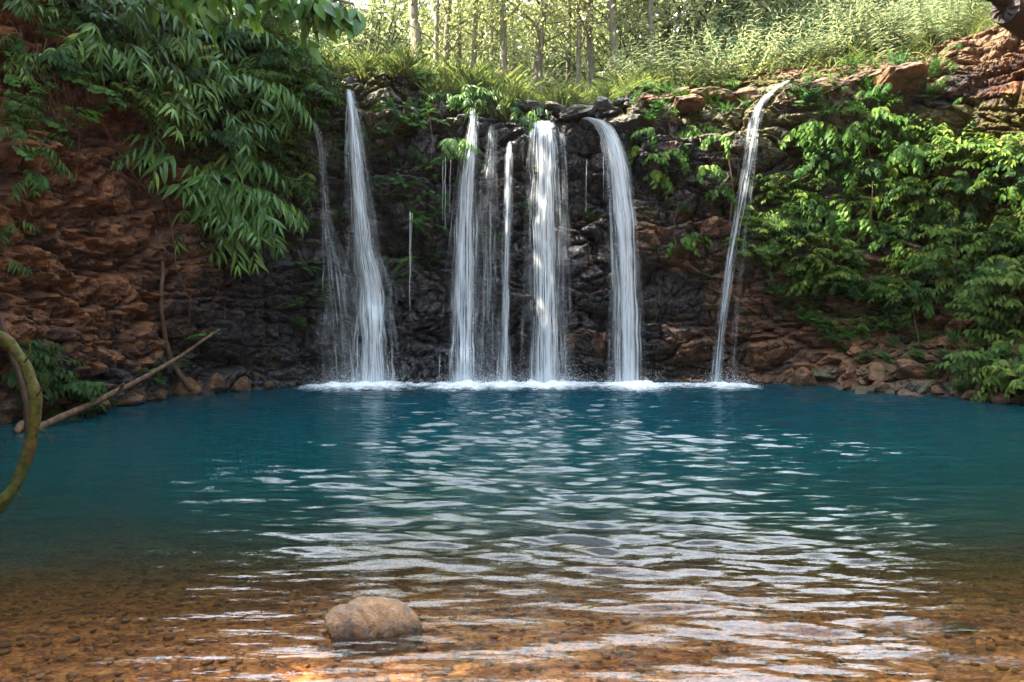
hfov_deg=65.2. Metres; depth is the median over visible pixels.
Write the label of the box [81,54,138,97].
dark leaved shrub
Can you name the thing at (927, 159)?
broadleaf shrub
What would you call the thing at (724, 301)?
waterfall
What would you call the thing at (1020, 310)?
broadleaf shrub
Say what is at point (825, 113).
shrub
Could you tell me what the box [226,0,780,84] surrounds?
wood
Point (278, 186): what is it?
narrow leaved shrub
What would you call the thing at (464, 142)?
leafy bamboo
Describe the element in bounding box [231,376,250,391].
rock
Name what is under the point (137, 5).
leafy bamboo
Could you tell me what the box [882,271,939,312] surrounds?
dark leaved shrub
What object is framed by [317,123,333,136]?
fern
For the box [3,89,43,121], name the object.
hanging sprig
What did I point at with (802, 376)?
rock
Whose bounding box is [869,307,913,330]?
shrub
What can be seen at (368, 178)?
fern
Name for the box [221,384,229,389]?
rock
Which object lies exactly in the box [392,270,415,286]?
fern
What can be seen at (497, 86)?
grass tuft
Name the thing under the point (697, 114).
shrub
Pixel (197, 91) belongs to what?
leafy bamboo
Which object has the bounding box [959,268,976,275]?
dark leaved shrub
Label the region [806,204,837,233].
climbing vine
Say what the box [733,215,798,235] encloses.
broadleaf shrub
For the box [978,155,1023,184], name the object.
dark leaved shrub
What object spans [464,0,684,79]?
forest tree
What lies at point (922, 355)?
shrub
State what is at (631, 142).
shrub
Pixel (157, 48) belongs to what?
dark leaved shrub
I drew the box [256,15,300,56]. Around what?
narrow leaved shrub
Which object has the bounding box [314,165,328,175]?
shrub
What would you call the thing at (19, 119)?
narrow leaved shrub
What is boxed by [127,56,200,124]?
leafy bamboo
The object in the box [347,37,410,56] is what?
leafy bush
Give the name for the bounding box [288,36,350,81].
narrow leaved shrub
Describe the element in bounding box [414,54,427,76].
grass tuft
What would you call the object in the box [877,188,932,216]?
narrow leaved shrub
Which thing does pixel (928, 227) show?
narrow leaved shrub
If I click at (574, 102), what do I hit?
grass tuft
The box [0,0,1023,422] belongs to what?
cliff
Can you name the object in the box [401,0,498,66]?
forest tree
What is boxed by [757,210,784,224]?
climbing vine
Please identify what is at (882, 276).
fern
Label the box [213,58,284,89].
narrow leaved shrub
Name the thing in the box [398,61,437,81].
shrub
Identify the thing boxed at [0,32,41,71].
narrow leaved shrub
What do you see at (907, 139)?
fern
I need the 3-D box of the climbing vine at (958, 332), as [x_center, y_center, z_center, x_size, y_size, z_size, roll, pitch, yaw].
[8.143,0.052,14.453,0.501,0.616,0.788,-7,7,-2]
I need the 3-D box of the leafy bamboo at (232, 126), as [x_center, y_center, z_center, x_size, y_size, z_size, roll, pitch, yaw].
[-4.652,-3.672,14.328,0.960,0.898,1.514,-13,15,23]
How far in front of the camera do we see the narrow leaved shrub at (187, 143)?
13.79 m
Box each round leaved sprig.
[2,144,47,160]
[3,74,41,86]
[20,80,64,94]
[27,0,63,35]
[32,116,83,131]
[33,30,101,54]
[46,73,126,107]
[51,68,98,83]
[56,106,102,122]
[66,14,107,27]
[76,85,121,98]
[91,97,121,111]
[98,12,131,28]
[99,27,124,41]
[185,332,220,339]
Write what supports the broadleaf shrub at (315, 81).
on the cliff
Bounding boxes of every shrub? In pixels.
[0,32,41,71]
[0,86,59,121]
[2,101,59,142]
[2,349,61,392]
[9,339,67,392]
[10,370,79,405]
[34,48,105,85]
[36,3,79,32]
[36,359,87,404]
[41,389,102,419]
[42,0,71,8]
[49,1,113,42]
[55,379,116,413]
[56,0,125,48]
[66,31,123,61]
[70,55,99,94]
[73,0,115,30]
[81,21,133,65]
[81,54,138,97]
[91,28,164,69]
[105,16,150,41]
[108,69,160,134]
[110,19,157,61]
[112,70,173,108]
[116,82,179,122]
[121,7,169,35]
[121,26,181,75]
[133,67,213,102]
[134,0,201,32]
[142,48,193,78]
[148,59,190,79]
[156,43,226,80]
[158,131,221,159]
[162,56,214,87]
[166,115,200,138]
[177,98,214,135]
[183,67,239,117]
[184,112,208,136]
[189,93,231,123]
[190,23,229,45]
[190,56,241,82]
[190,128,266,158]
[195,13,229,29]
[197,37,242,61]
[200,150,254,183]
[202,129,262,168]
[204,80,254,120]
[207,79,260,106]
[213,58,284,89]
[218,28,276,65]
[223,85,282,120]
[232,90,280,125]
[234,47,278,70]
[236,115,278,137]
[237,38,312,104]
[242,22,278,43]
[245,85,313,120]
[245,110,304,149]
[245,131,284,158]
[245,159,297,187]
[248,15,321,47]
[248,50,312,97]
[248,52,307,102]
[249,9,300,35]
[254,161,322,215]
[255,25,335,68]
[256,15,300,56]
[257,129,318,163]
[257,138,314,185]
[259,148,289,172]
[260,7,299,37]
[260,158,309,199]
[261,89,313,130]
[262,53,346,96]
[268,50,300,82]
[270,122,313,147]
[273,154,330,177]
[277,100,336,138]
[284,62,337,105]
[286,200,305,212]
[286,243,295,250]
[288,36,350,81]
[289,314,308,329]
[290,57,340,88]
[292,88,338,119]
[297,67,348,106]
[307,220,321,231]
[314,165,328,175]
[315,278,332,291]
[318,192,338,202]
[326,244,339,254]
[330,206,353,219]
[355,132,368,141]
[373,254,391,268]
[375,231,394,244]
[379,144,392,151]
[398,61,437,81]
[404,249,421,260]
[406,148,422,159]
[418,74,457,93]
[458,117,472,131]
[469,159,482,170]
[471,223,490,235]
[489,98,525,120]
[491,230,508,242]
[506,105,516,118]
[520,199,530,208]
[525,125,535,135]
[527,162,544,173]
[546,183,559,193]
[582,207,595,220]
[626,132,639,148]
[630,88,647,102]
[633,82,675,95]
[636,79,662,92]
[642,107,662,122]
[648,97,669,112]
[649,183,664,197]
[660,77,678,93]
[666,108,679,117]
[671,83,692,101]
[675,201,690,214]
[676,247,688,256]
[680,142,695,153]
[687,108,703,119]
[693,268,709,279]
[701,86,728,105]
[715,102,735,113]
[720,237,780,259]
[722,79,737,90]
[731,244,773,282]
[732,205,782,222]
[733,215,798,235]
[735,173,782,195]
[739,95,754,109]
[741,223,786,253]
[751,175,808,203]
[757,273,797,297]
[758,243,797,260]
[761,193,813,222]
[762,208,815,234]
[765,295,791,311]
[771,216,815,244]
[773,249,818,274]
[774,248,816,276]
[775,74,816,97]
[776,223,839,257]
[780,187,816,214]
[782,297,830,327]
[783,197,816,227]
[786,263,848,296]
[791,241,832,271]
[795,79,836,106]
[795,164,836,190]
[795,285,825,307]
[801,67,822,81]
[803,136,858,174]
[807,310,844,331]
[813,95,844,118]
[815,326,846,345]
[816,69,838,88]
[817,275,873,305]
[820,253,873,283]
[820,298,861,317]
[821,230,857,255]
[821,276,857,300]
[824,237,865,260]
[825,262,867,292]
[829,154,881,179]
[829,185,883,207]
[834,46,871,78]
[834,325,858,342]
[836,311,869,334]
[836,345,848,353]
[838,111,881,148]
[840,273,893,305]
[844,94,867,116]
[844,152,872,173]
[844,257,864,271]
[851,308,891,332]
[853,72,876,92]
[854,349,878,363]
[857,52,882,69]
[857,162,900,188]
[857,328,872,340]
[859,214,905,241]
[862,269,900,300]
[864,88,899,107]
[864,284,901,313]
[866,274,934,303]
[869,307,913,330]
[871,144,963,172]
[872,217,934,251]
[872,348,893,361]
[874,140,922,162]
[876,41,917,65]
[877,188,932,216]
[879,176,941,210]
[879,244,958,279]
[881,259,916,275]
[881,333,901,346]
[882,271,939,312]
[886,202,948,236]
[890,113,962,158]
[890,163,962,209]
[897,270,932,293]
[898,90,911,105]
[898,139,943,170]
[902,324,935,339]
[904,60,939,85]
[905,343,926,359]
[907,259,958,286]
[908,214,961,230]
[908,262,955,291]
[909,205,978,242]
[914,45,958,76]
[917,72,956,99]
[918,256,985,311]
[921,179,974,221]
[921,208,978,241]
[922,225,1023,259]
[923,364,943,378]
[924,118,1002,163]
[926,170,992,202]
[926,277,975,306]
[927,136,1023,171]
[927,172,1000,199]
[928,146,985,171]
[928,249,986,278]
[933,345,954,359]
[934,347,1023,386]
[935,189,980,208]
[939,273,1023,327]
[942,295,1023,334]
[942,329,962,343]
[945,259,1010,295]
[947,381,970,392]
[950,215,1023,259]
[953,233,982,257]
[953,273,1023,312]
[953,303,1023,345]
[956,340,980,351]
[958,166,1023,228]
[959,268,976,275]
[959,378,976,389]
[960,364,1023,402]
[964,132,1023,173]
[965,188,1003,204]
[965,223,1023,254]
[966,334,991,345]
[968,372,991,384]
[970,293,1023,323]
[971,132,1021,156]
[972,229,1023,266]
[973,246,1023,276]
[976,255,1023,285]
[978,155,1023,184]
[982,313,1023,343]
[983,263,1023,303]
[983,325,1023,345]
[988,248,1023,257]
[996,341,1023,358]
[997,206,1023,225]
[1009,383,1023,395]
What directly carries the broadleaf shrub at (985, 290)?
on the cliff
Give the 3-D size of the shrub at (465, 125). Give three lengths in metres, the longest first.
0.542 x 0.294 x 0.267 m
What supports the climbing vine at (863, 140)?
attached to the cliff
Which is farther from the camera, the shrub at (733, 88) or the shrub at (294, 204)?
the shrub at (733, 88)
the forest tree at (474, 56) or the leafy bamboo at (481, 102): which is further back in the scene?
the forest tree at (474, 56)
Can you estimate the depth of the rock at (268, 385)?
14.70 m
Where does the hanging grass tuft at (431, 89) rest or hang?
on the cliff
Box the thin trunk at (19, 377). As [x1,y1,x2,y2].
[0,313,28,440]
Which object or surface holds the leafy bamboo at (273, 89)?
on the cliff
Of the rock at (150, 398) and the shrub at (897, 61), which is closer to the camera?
the rock at (150, 398)
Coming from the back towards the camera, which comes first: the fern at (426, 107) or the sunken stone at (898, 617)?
the fern at (426, 107)
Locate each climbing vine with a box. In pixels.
[626,145,646,164]
[630,127,657,151]
[642,153,669,172]
[642,169,673,199]
[654,148,689,175]
[665,236,699,260]
[674,127,702,137]
[683,123,716,137]
[684,232,713,255]
[696,165,726,185]
[699,128,724,135]
[699,134,732,160]
[704,186,736,208]
[717,209,738,222]
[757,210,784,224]
[765,254,799,285]
[779,134,814,156]
[788,119,825,153]
[792,262,824,297]
[795,191,826,205]
[800,121,837,155]
[801,143,843,167]
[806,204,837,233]
[811,199,850,236]
[812,159,852,192]
[818,225,841,246]
[824,170,857,196]
[824,205,872,246]
[827,153,867,185]
[836,121,869,161]
[845,166,886,194]
[846,218,877,241]
[849,133,887,156]
[857,139,901,162]
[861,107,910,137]
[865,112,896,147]
[865,194,886,228]
[867,238,903,266]
[869,189,900,216]
[881,126,917,144]
[881,155,915,175]
[882,163,920,188]
[883,141,924,175]
[903,228,936,245]
[904,195,943,228]
[905,144,936,166]
[905,251,947,286]
[908,295,958,318]
[925,227,969,248]
[944,327,978,343]
[947,189,988,219]
[962,251,982,265]
[988,339,1023,359]
[989,214,1023,233]
[995,182,1023,211]
[998,310,1023,325]
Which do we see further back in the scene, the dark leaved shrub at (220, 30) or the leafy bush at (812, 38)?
the leafy bush at (812, 38)
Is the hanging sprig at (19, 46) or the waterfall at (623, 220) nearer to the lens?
the hanging sprig at (19, 46)
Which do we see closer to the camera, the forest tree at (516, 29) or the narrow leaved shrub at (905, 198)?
the narrow leaved shrub at (905, 198)
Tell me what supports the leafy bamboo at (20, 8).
on the cliff
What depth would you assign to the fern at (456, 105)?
15.90 m
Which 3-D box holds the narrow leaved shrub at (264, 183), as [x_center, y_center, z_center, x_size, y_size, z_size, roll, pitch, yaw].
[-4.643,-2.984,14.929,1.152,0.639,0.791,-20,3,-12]
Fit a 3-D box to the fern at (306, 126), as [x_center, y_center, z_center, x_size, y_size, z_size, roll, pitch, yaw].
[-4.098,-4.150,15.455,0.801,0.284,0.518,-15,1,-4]
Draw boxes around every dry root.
[26,45,55,106]
[30,11,48,50]
[30,19,41,75]
[43,38,50,101]
[49,66,61,137]
[52,71,70,130]
[61,77,72,116]
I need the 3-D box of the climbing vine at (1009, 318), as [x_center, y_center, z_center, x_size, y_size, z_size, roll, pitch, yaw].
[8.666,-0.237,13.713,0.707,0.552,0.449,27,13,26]
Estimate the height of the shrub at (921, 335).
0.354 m
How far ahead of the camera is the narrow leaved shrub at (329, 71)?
15.56 m
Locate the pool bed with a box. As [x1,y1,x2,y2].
[0,554,1023,681]
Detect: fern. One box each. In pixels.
[133,368,159,377]
[154,120,192,145]
[154,373,170,387]
[156,354,168,363]
[167,46,197,70]
[171,359,191,366]
[202,98,232,121]
[233,161,277,176]
[263,122,297,150]
[276,296,302,308]
[277,30,305,53]
[291,260,324,275]
[295,118,318,135]
[296,80,330,103]
[304,288,338,305]
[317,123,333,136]
[323,147,354,161]
[328,92,348,109]
[329,135,350,145]
[332,155,351,171]
[336,112,360,123]
[354,124,372,135]
[359,173,371,185]
[362,216,374,225]
[365,97,391,112]
[365,145,386,155]
[369,176,401,187]
[377,120,394,134]
[378,189,402,207]
[382,97,400,114]
[388,133,415,145]
[389,112,408,128]
[390,172,407,188]
[392,256,417,273]
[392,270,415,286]
[397,113,428,129]
[399,194,421,206]
[400,123,420,137]
[402,96,418,115]
[404,178,421,197]
[407,208,433,225]
[414,158,439,171]
[414,216,429,235]
[419,101,435,113]
[420,184,435,196]
[422,109,439,119]
[422,252,439,261]
[423,173,436,179]
[425,119,451,132]
[427,205,446,216]
[433,223,449,234]
[435,190,450,205]
[439,176,462,188]
[445,147,461,165]
[447,99,461,111]
[761,236,790,253]
[768,204,813,216]
[779,168,805,187]
[781,284,808,298]
[789,258,833,283]
[810,214,847,232]
[815,303,847,316]
[835,151,882,173]
[836,279,860,302]
[839,256,869,272]
[863,233,911,253]
[867,275,892,293]
[876,275,896,293]
[878,203,917,220]
[890,301,911,320]
[891,124,929,145]
[920,215,944,240]
[927,363,956,375]
[966,190,1007,204]
[989,275,1011,302]
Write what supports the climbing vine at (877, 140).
attached to the cliff
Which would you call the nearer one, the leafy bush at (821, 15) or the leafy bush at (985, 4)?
the leafy bush at (985, 4)
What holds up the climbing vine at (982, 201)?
attached to the cliff
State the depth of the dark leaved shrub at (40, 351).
10.74 m
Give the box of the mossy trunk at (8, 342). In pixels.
[0,331,52,514]
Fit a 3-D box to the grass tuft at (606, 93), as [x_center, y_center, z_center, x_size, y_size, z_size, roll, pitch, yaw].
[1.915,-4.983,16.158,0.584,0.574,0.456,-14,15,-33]
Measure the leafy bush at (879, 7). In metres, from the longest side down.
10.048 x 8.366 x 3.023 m
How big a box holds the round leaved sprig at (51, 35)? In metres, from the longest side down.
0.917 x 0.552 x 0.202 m
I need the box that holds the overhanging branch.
[135,0,365,63]
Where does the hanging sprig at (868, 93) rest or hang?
attached to the cliff
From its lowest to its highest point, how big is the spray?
1.336 m
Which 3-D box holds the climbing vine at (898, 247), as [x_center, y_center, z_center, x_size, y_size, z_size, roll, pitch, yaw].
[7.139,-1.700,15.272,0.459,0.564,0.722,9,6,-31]
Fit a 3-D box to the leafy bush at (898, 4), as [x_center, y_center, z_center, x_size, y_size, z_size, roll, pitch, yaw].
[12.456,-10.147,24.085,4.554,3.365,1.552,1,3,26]
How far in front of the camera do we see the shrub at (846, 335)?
15.48 m
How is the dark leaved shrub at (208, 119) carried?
on the cliff
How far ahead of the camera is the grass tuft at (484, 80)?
16.08 m
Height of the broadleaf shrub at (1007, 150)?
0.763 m
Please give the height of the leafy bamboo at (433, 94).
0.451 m
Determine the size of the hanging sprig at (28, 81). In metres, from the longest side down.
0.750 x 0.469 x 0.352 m
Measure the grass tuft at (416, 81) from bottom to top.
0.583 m
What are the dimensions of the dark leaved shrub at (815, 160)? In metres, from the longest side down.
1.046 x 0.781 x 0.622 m
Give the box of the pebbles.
[0,557,1023,681]
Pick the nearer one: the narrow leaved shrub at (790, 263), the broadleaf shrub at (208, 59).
the broadleaf shrub at (208, 59)
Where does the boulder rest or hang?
on the pool bed
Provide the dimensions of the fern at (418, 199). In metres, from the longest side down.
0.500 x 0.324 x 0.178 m
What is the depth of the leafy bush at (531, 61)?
29.74 m
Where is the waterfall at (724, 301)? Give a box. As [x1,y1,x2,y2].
[715,80,787,381]
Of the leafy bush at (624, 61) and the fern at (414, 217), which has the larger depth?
the leafy bush at (624, 61)
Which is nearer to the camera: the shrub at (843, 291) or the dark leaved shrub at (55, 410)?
the dark leaved shrub at (55, 410)
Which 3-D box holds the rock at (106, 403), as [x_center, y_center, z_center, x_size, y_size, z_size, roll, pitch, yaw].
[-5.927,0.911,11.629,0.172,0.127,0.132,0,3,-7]
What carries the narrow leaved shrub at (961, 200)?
on the cliff
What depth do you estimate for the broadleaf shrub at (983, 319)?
13.65 m
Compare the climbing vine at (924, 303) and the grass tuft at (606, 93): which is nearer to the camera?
the climbing vine at (924, 303)
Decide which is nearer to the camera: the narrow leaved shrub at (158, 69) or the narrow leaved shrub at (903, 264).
the narrow leaved shrub at (158, 69)
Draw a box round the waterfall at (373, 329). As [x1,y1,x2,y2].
[347,90,393,382]
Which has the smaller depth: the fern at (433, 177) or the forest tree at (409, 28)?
the fern at (433, 177)
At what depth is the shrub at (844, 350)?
15.54 m
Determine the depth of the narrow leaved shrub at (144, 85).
13.27 m
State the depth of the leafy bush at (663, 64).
18.45 m
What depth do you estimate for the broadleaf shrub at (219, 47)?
14.66 m
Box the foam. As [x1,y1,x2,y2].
[310,379,756,390]
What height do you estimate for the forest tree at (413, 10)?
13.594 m
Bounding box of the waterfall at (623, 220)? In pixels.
[583,117,638,381]
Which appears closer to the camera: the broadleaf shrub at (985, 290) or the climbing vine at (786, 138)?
the broadleaf shrub at (985, 290)
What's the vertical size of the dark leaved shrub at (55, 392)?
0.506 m
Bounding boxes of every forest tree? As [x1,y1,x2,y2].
[318,0,398,52]
[324,0,432,56]
[340,0,480,58]
[355,0,525,70]
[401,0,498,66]
[408,0,430,62]
[408,0,516,66]
[408,0,529,67]
[410,0,561,69]
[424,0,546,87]
[432,0,692,93]
[437,0,549,76]
[439,0,559,79]
[462,0,600,94]
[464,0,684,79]
[488,0,632,86]
[509,0,633,74]
[513,0,619,85]
[537,0,713,81]
[544,0,639,90]
[545,0,636,92]
[561,0,697,49]
[617,0,750,69]
[646,0,735,62]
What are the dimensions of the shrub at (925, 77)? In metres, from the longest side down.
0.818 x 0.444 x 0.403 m
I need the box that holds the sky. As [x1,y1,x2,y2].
[234,0,688,47]
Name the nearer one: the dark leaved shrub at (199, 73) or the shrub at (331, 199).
the dark leaved shrub at (199, 73)
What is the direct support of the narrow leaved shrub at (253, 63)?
on the cliff
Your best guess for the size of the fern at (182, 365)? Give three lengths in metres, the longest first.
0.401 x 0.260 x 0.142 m
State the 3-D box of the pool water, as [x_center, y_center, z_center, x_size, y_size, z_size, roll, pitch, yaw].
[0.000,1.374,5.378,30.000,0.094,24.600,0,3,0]
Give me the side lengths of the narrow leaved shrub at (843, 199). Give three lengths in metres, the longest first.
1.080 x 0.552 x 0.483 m
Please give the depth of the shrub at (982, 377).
13.21 m
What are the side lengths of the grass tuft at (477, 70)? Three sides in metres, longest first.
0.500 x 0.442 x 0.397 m
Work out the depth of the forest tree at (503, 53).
20.04 m
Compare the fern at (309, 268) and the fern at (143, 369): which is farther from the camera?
the fern at (309, 268)
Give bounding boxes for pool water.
[0,379,1023,679]
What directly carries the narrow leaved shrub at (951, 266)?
on the cliff
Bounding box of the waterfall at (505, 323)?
[502,141,510,380]
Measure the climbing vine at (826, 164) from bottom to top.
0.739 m
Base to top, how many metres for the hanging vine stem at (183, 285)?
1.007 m
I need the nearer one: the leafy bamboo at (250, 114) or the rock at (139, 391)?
the rock at (139, 391)
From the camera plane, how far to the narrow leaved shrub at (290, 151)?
15.44 m
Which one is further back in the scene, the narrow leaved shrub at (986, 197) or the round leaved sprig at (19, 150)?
the narrow leaved shrub at (986, 197)
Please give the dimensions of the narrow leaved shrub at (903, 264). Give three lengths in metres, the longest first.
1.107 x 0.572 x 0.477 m
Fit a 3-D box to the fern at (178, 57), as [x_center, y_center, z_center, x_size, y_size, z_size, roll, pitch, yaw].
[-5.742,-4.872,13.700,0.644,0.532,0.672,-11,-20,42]
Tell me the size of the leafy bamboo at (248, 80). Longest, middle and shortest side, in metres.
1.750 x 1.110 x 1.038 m
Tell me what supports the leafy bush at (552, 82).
on the cliff
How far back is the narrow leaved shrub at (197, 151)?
14.15 m
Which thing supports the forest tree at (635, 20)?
on the cliff
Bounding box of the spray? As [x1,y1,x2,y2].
[269,334,761,386]
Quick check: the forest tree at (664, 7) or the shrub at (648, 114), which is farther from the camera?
the forest tree at (664, 7)
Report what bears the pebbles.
on the pool bed
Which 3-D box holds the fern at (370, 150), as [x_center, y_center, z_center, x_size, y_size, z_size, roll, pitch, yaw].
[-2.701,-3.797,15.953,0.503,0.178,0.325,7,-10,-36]
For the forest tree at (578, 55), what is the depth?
20.32 m
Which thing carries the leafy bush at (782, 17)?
on the cliff
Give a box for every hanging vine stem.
[67,84,79,182]
[102,122,150,196]
[137,117,141,195]
[157,139,173,243]
[174,251,209,310]
[186,295,190,344]
[215,281,224,324]
[309,102,313,170]
[427,108,432,163]
[673,201,679,238]
[727,149,732,223]
[867,143,872,222]
[914,293,919,343]
[948,208,956,295]
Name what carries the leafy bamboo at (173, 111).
on the cliff
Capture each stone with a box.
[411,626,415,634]
[882,613,909,619]
[940,622,975,633]
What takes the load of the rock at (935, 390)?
on the cliff
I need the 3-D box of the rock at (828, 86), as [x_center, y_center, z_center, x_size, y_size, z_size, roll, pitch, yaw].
[6.034,-4.995,15.647,0.959,0.303,0.521,-5,18,1]
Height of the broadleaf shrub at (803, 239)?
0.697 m
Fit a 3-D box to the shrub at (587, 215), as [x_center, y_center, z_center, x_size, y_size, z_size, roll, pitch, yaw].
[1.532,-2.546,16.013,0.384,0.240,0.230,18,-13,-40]
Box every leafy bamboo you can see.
[0,52,58,86]
[2,0,53,35]
[32,43,81,72]
[40,0,83,19]
[56,23,132,90]
[65,0,171,58]
[85,33,192,103]
[110,134,216,217]
[117,26,200,68]
[118,0,210,64]
[125,91,228,150]
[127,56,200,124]
[138,77,233,147]
[153,98,215,143]
[157,183,229,237]
[167,1,224,30]
[172,201,225,254]
[175,29,250,107]
[180,176,249,235]
[188,169,298,231]
[195,4,248,39]
[196,186,288,245]
[203,59,271,111]
[207,213,280,257]
[207,213,288,277]
[215,139,287,197]
[218,4,272,26]
[220,21,305,62]
[220,115,280,162]
[222,146,288,201]
[223,98,288,153]
[235,188,308,239]
[241,79,317,142]
[414,89,454,106]
[437,138,481,167]
[441,137,473,152]
[444,94,470,116]
[459,84,508,106]
[465,98,488,117]
[495,97,519,121]
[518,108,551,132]
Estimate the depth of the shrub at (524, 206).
15.94 m
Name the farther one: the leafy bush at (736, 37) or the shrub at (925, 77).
the leafy bush at (736, 37)
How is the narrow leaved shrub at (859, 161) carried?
on the cliff
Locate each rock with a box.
[65,401,86,415]
[99,400,109,407]
[111,390,146,405]
[132,387,146,395]
[147,396,154,400]
[153,389,167,399]
[171,377,202,394]
[197,380,202,385]
[206,383,214,391]
[209,372,225,388]
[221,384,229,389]
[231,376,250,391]
[263,381,274,388]
[286,382,295,386]
[524,100,543,108]
[545,101,565,110]
[557,104,595,119]
[593,96,617,109]
[609,114,641,131]
[635,92,663,109]
[658,86,688,96]
[674,94,705,113]
[687,87,738,103]
[735,87,762,100]
[757,374,774,383]
[776,377,785,383]
[790,367,819,385]
[798,76,846,92]
[810,367,837,381]
[842,382,850,389]
[844,68,884,81]
[854,385,873,393]
[863,362,898,380]
[870,61,929,93]
[870,379,889,392]
[893,386,900,392]
[895,359,931,378]
[904,381,930,393]
[930,386,944,394]
[960,389,976,398]
[990,394,1009,403]
[1009,392,1023,403]
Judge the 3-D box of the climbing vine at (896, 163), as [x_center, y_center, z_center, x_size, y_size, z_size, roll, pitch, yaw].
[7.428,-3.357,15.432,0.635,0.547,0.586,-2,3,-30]
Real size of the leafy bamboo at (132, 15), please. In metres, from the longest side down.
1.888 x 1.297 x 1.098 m
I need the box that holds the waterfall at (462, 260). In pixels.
[449,109,476,382]
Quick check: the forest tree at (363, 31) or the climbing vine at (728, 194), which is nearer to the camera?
the climbing vine at (728, 194)
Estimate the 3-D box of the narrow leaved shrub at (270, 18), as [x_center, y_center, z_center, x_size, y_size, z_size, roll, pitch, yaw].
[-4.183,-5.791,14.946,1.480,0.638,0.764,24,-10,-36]
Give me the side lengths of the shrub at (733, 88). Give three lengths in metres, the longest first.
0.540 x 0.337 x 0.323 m
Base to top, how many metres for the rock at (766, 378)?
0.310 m
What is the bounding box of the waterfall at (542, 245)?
[531,121,561,382]
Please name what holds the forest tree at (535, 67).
on the cliff
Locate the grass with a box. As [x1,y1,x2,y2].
[223,1,998,106]
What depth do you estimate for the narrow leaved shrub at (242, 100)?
14.30 m
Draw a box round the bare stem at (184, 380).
[154,229,194,391]
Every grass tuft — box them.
[314,46,337,72]
[328,48,359,80]
[341,57,365,77]
[343,42,384,82]
[371,56,390,73]
[374,48,410,80]
[381,53,393,73]
[384,41,427,78]
[405,58,418,82]
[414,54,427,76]
[415,75,445,102]
[417,65,433,84]
[435,71,465,101]
[436,65,454,78]
[437,77,460,101]
[447,59,491,99]
[448,63,471,86]
[468,66,491,77]
[469,82,508,118]
[477,75,499,95]
[479,79,500,99]
[483,85,515,121]
[485,81,509,92]
[492,73,510,87]
[504,77,528,98]
[519,92,527,100]
[522,91,540,100]
[537,96,546,108]
[544,82,572,104]
[558,89,570,105]
[566,92,583,105]
[577,93,595,104]
[596,80,624,100]
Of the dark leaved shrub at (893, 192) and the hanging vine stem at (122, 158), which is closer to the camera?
the hanging vine stem at (122, 158)
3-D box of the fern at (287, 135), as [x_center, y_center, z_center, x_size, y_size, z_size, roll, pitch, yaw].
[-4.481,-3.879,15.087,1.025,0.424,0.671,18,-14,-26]
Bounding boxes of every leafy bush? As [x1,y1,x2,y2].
[233,0,357,40]
[260,1,396,54]
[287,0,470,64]
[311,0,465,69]
[315,0,379,51]
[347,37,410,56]
[432,0,551,88]
[462,0,628,90]
[467,0,603,90]
[493,59,530,85]
[525,0,699,89]
[540,72,583,89]
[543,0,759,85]
[543,67,595,88]
[587,50,621,88]
[603,20,700,84]
[604,33,682,76]
[606,49,668,84]
[619,0,870,68]
[622,18,690,72]
[624,0,766,75]
[629,7,771,60]
[635,1,793,65]
[636,13,744,86]
[660,0,799,59]
[669,21,789,84]
[670,0,836,55]
[672,0,784,38]
[683,0,807,51]
[683,4,812,83]
[687,0,917,52]
[695,2,809,69]
[722,0,865,67]
[723,6,845,73]
[745,0,841,56]
[749,10,864,68]
[756,0,976,45]
[761,0,883,59]
[779,0,923,51]
[781,0,865,44]
[785,0,915,68]
[800,0,938,62]
[810,0,905,52]
[848,0,933,31]
[860,0,921,58]
[860,0,971,29]
[873,0,951,42]
[890,0,984,32]
[906,0,974,49]
[908,0,991,18]
[927,0,969,17]
[932,0,973,41]
[947,0,995,26]
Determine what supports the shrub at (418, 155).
on the cliff
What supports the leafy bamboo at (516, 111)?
on the cliff
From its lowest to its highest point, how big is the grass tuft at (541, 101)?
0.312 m
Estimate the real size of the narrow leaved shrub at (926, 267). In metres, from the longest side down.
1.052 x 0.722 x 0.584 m
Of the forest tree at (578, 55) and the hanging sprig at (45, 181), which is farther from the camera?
the forest tree at (578, 55)
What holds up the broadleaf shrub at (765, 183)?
on the cliff
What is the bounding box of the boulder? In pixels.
[324,596,423,656]
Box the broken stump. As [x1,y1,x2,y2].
[986,0,1023,40]
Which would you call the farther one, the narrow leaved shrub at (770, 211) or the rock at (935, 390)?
the narrow leaved shrub at (770, 211)
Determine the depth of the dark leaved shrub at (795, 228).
15.41 m
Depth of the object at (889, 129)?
15.28 m
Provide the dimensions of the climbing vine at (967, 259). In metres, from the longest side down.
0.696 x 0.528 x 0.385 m
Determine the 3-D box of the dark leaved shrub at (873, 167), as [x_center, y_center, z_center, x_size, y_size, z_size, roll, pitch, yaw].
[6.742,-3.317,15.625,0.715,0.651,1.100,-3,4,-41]
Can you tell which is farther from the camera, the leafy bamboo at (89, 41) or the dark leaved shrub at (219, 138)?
the dark leaved shrub at (219, 138)
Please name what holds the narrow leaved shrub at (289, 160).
on the cliff
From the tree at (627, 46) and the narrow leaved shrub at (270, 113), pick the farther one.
the tree at (627, 46)
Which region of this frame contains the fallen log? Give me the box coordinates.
[13,329,219,433]
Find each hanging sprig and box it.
[0,37,25,57]
[0,127,27,144]
[0,217,40,250]
[0,257,33,278]
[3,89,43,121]
[10,174,49,201]
[18,64,42,92]
[19,166,49,189]
[33,145,73,183]
[41,128,75,151]
[855,90,872,98]
[871,82,892,95]
[884,96,903,106]
[919,83,936,97]
[933,59,958,73]
[943,39,963,50]
[953,97,968,104]

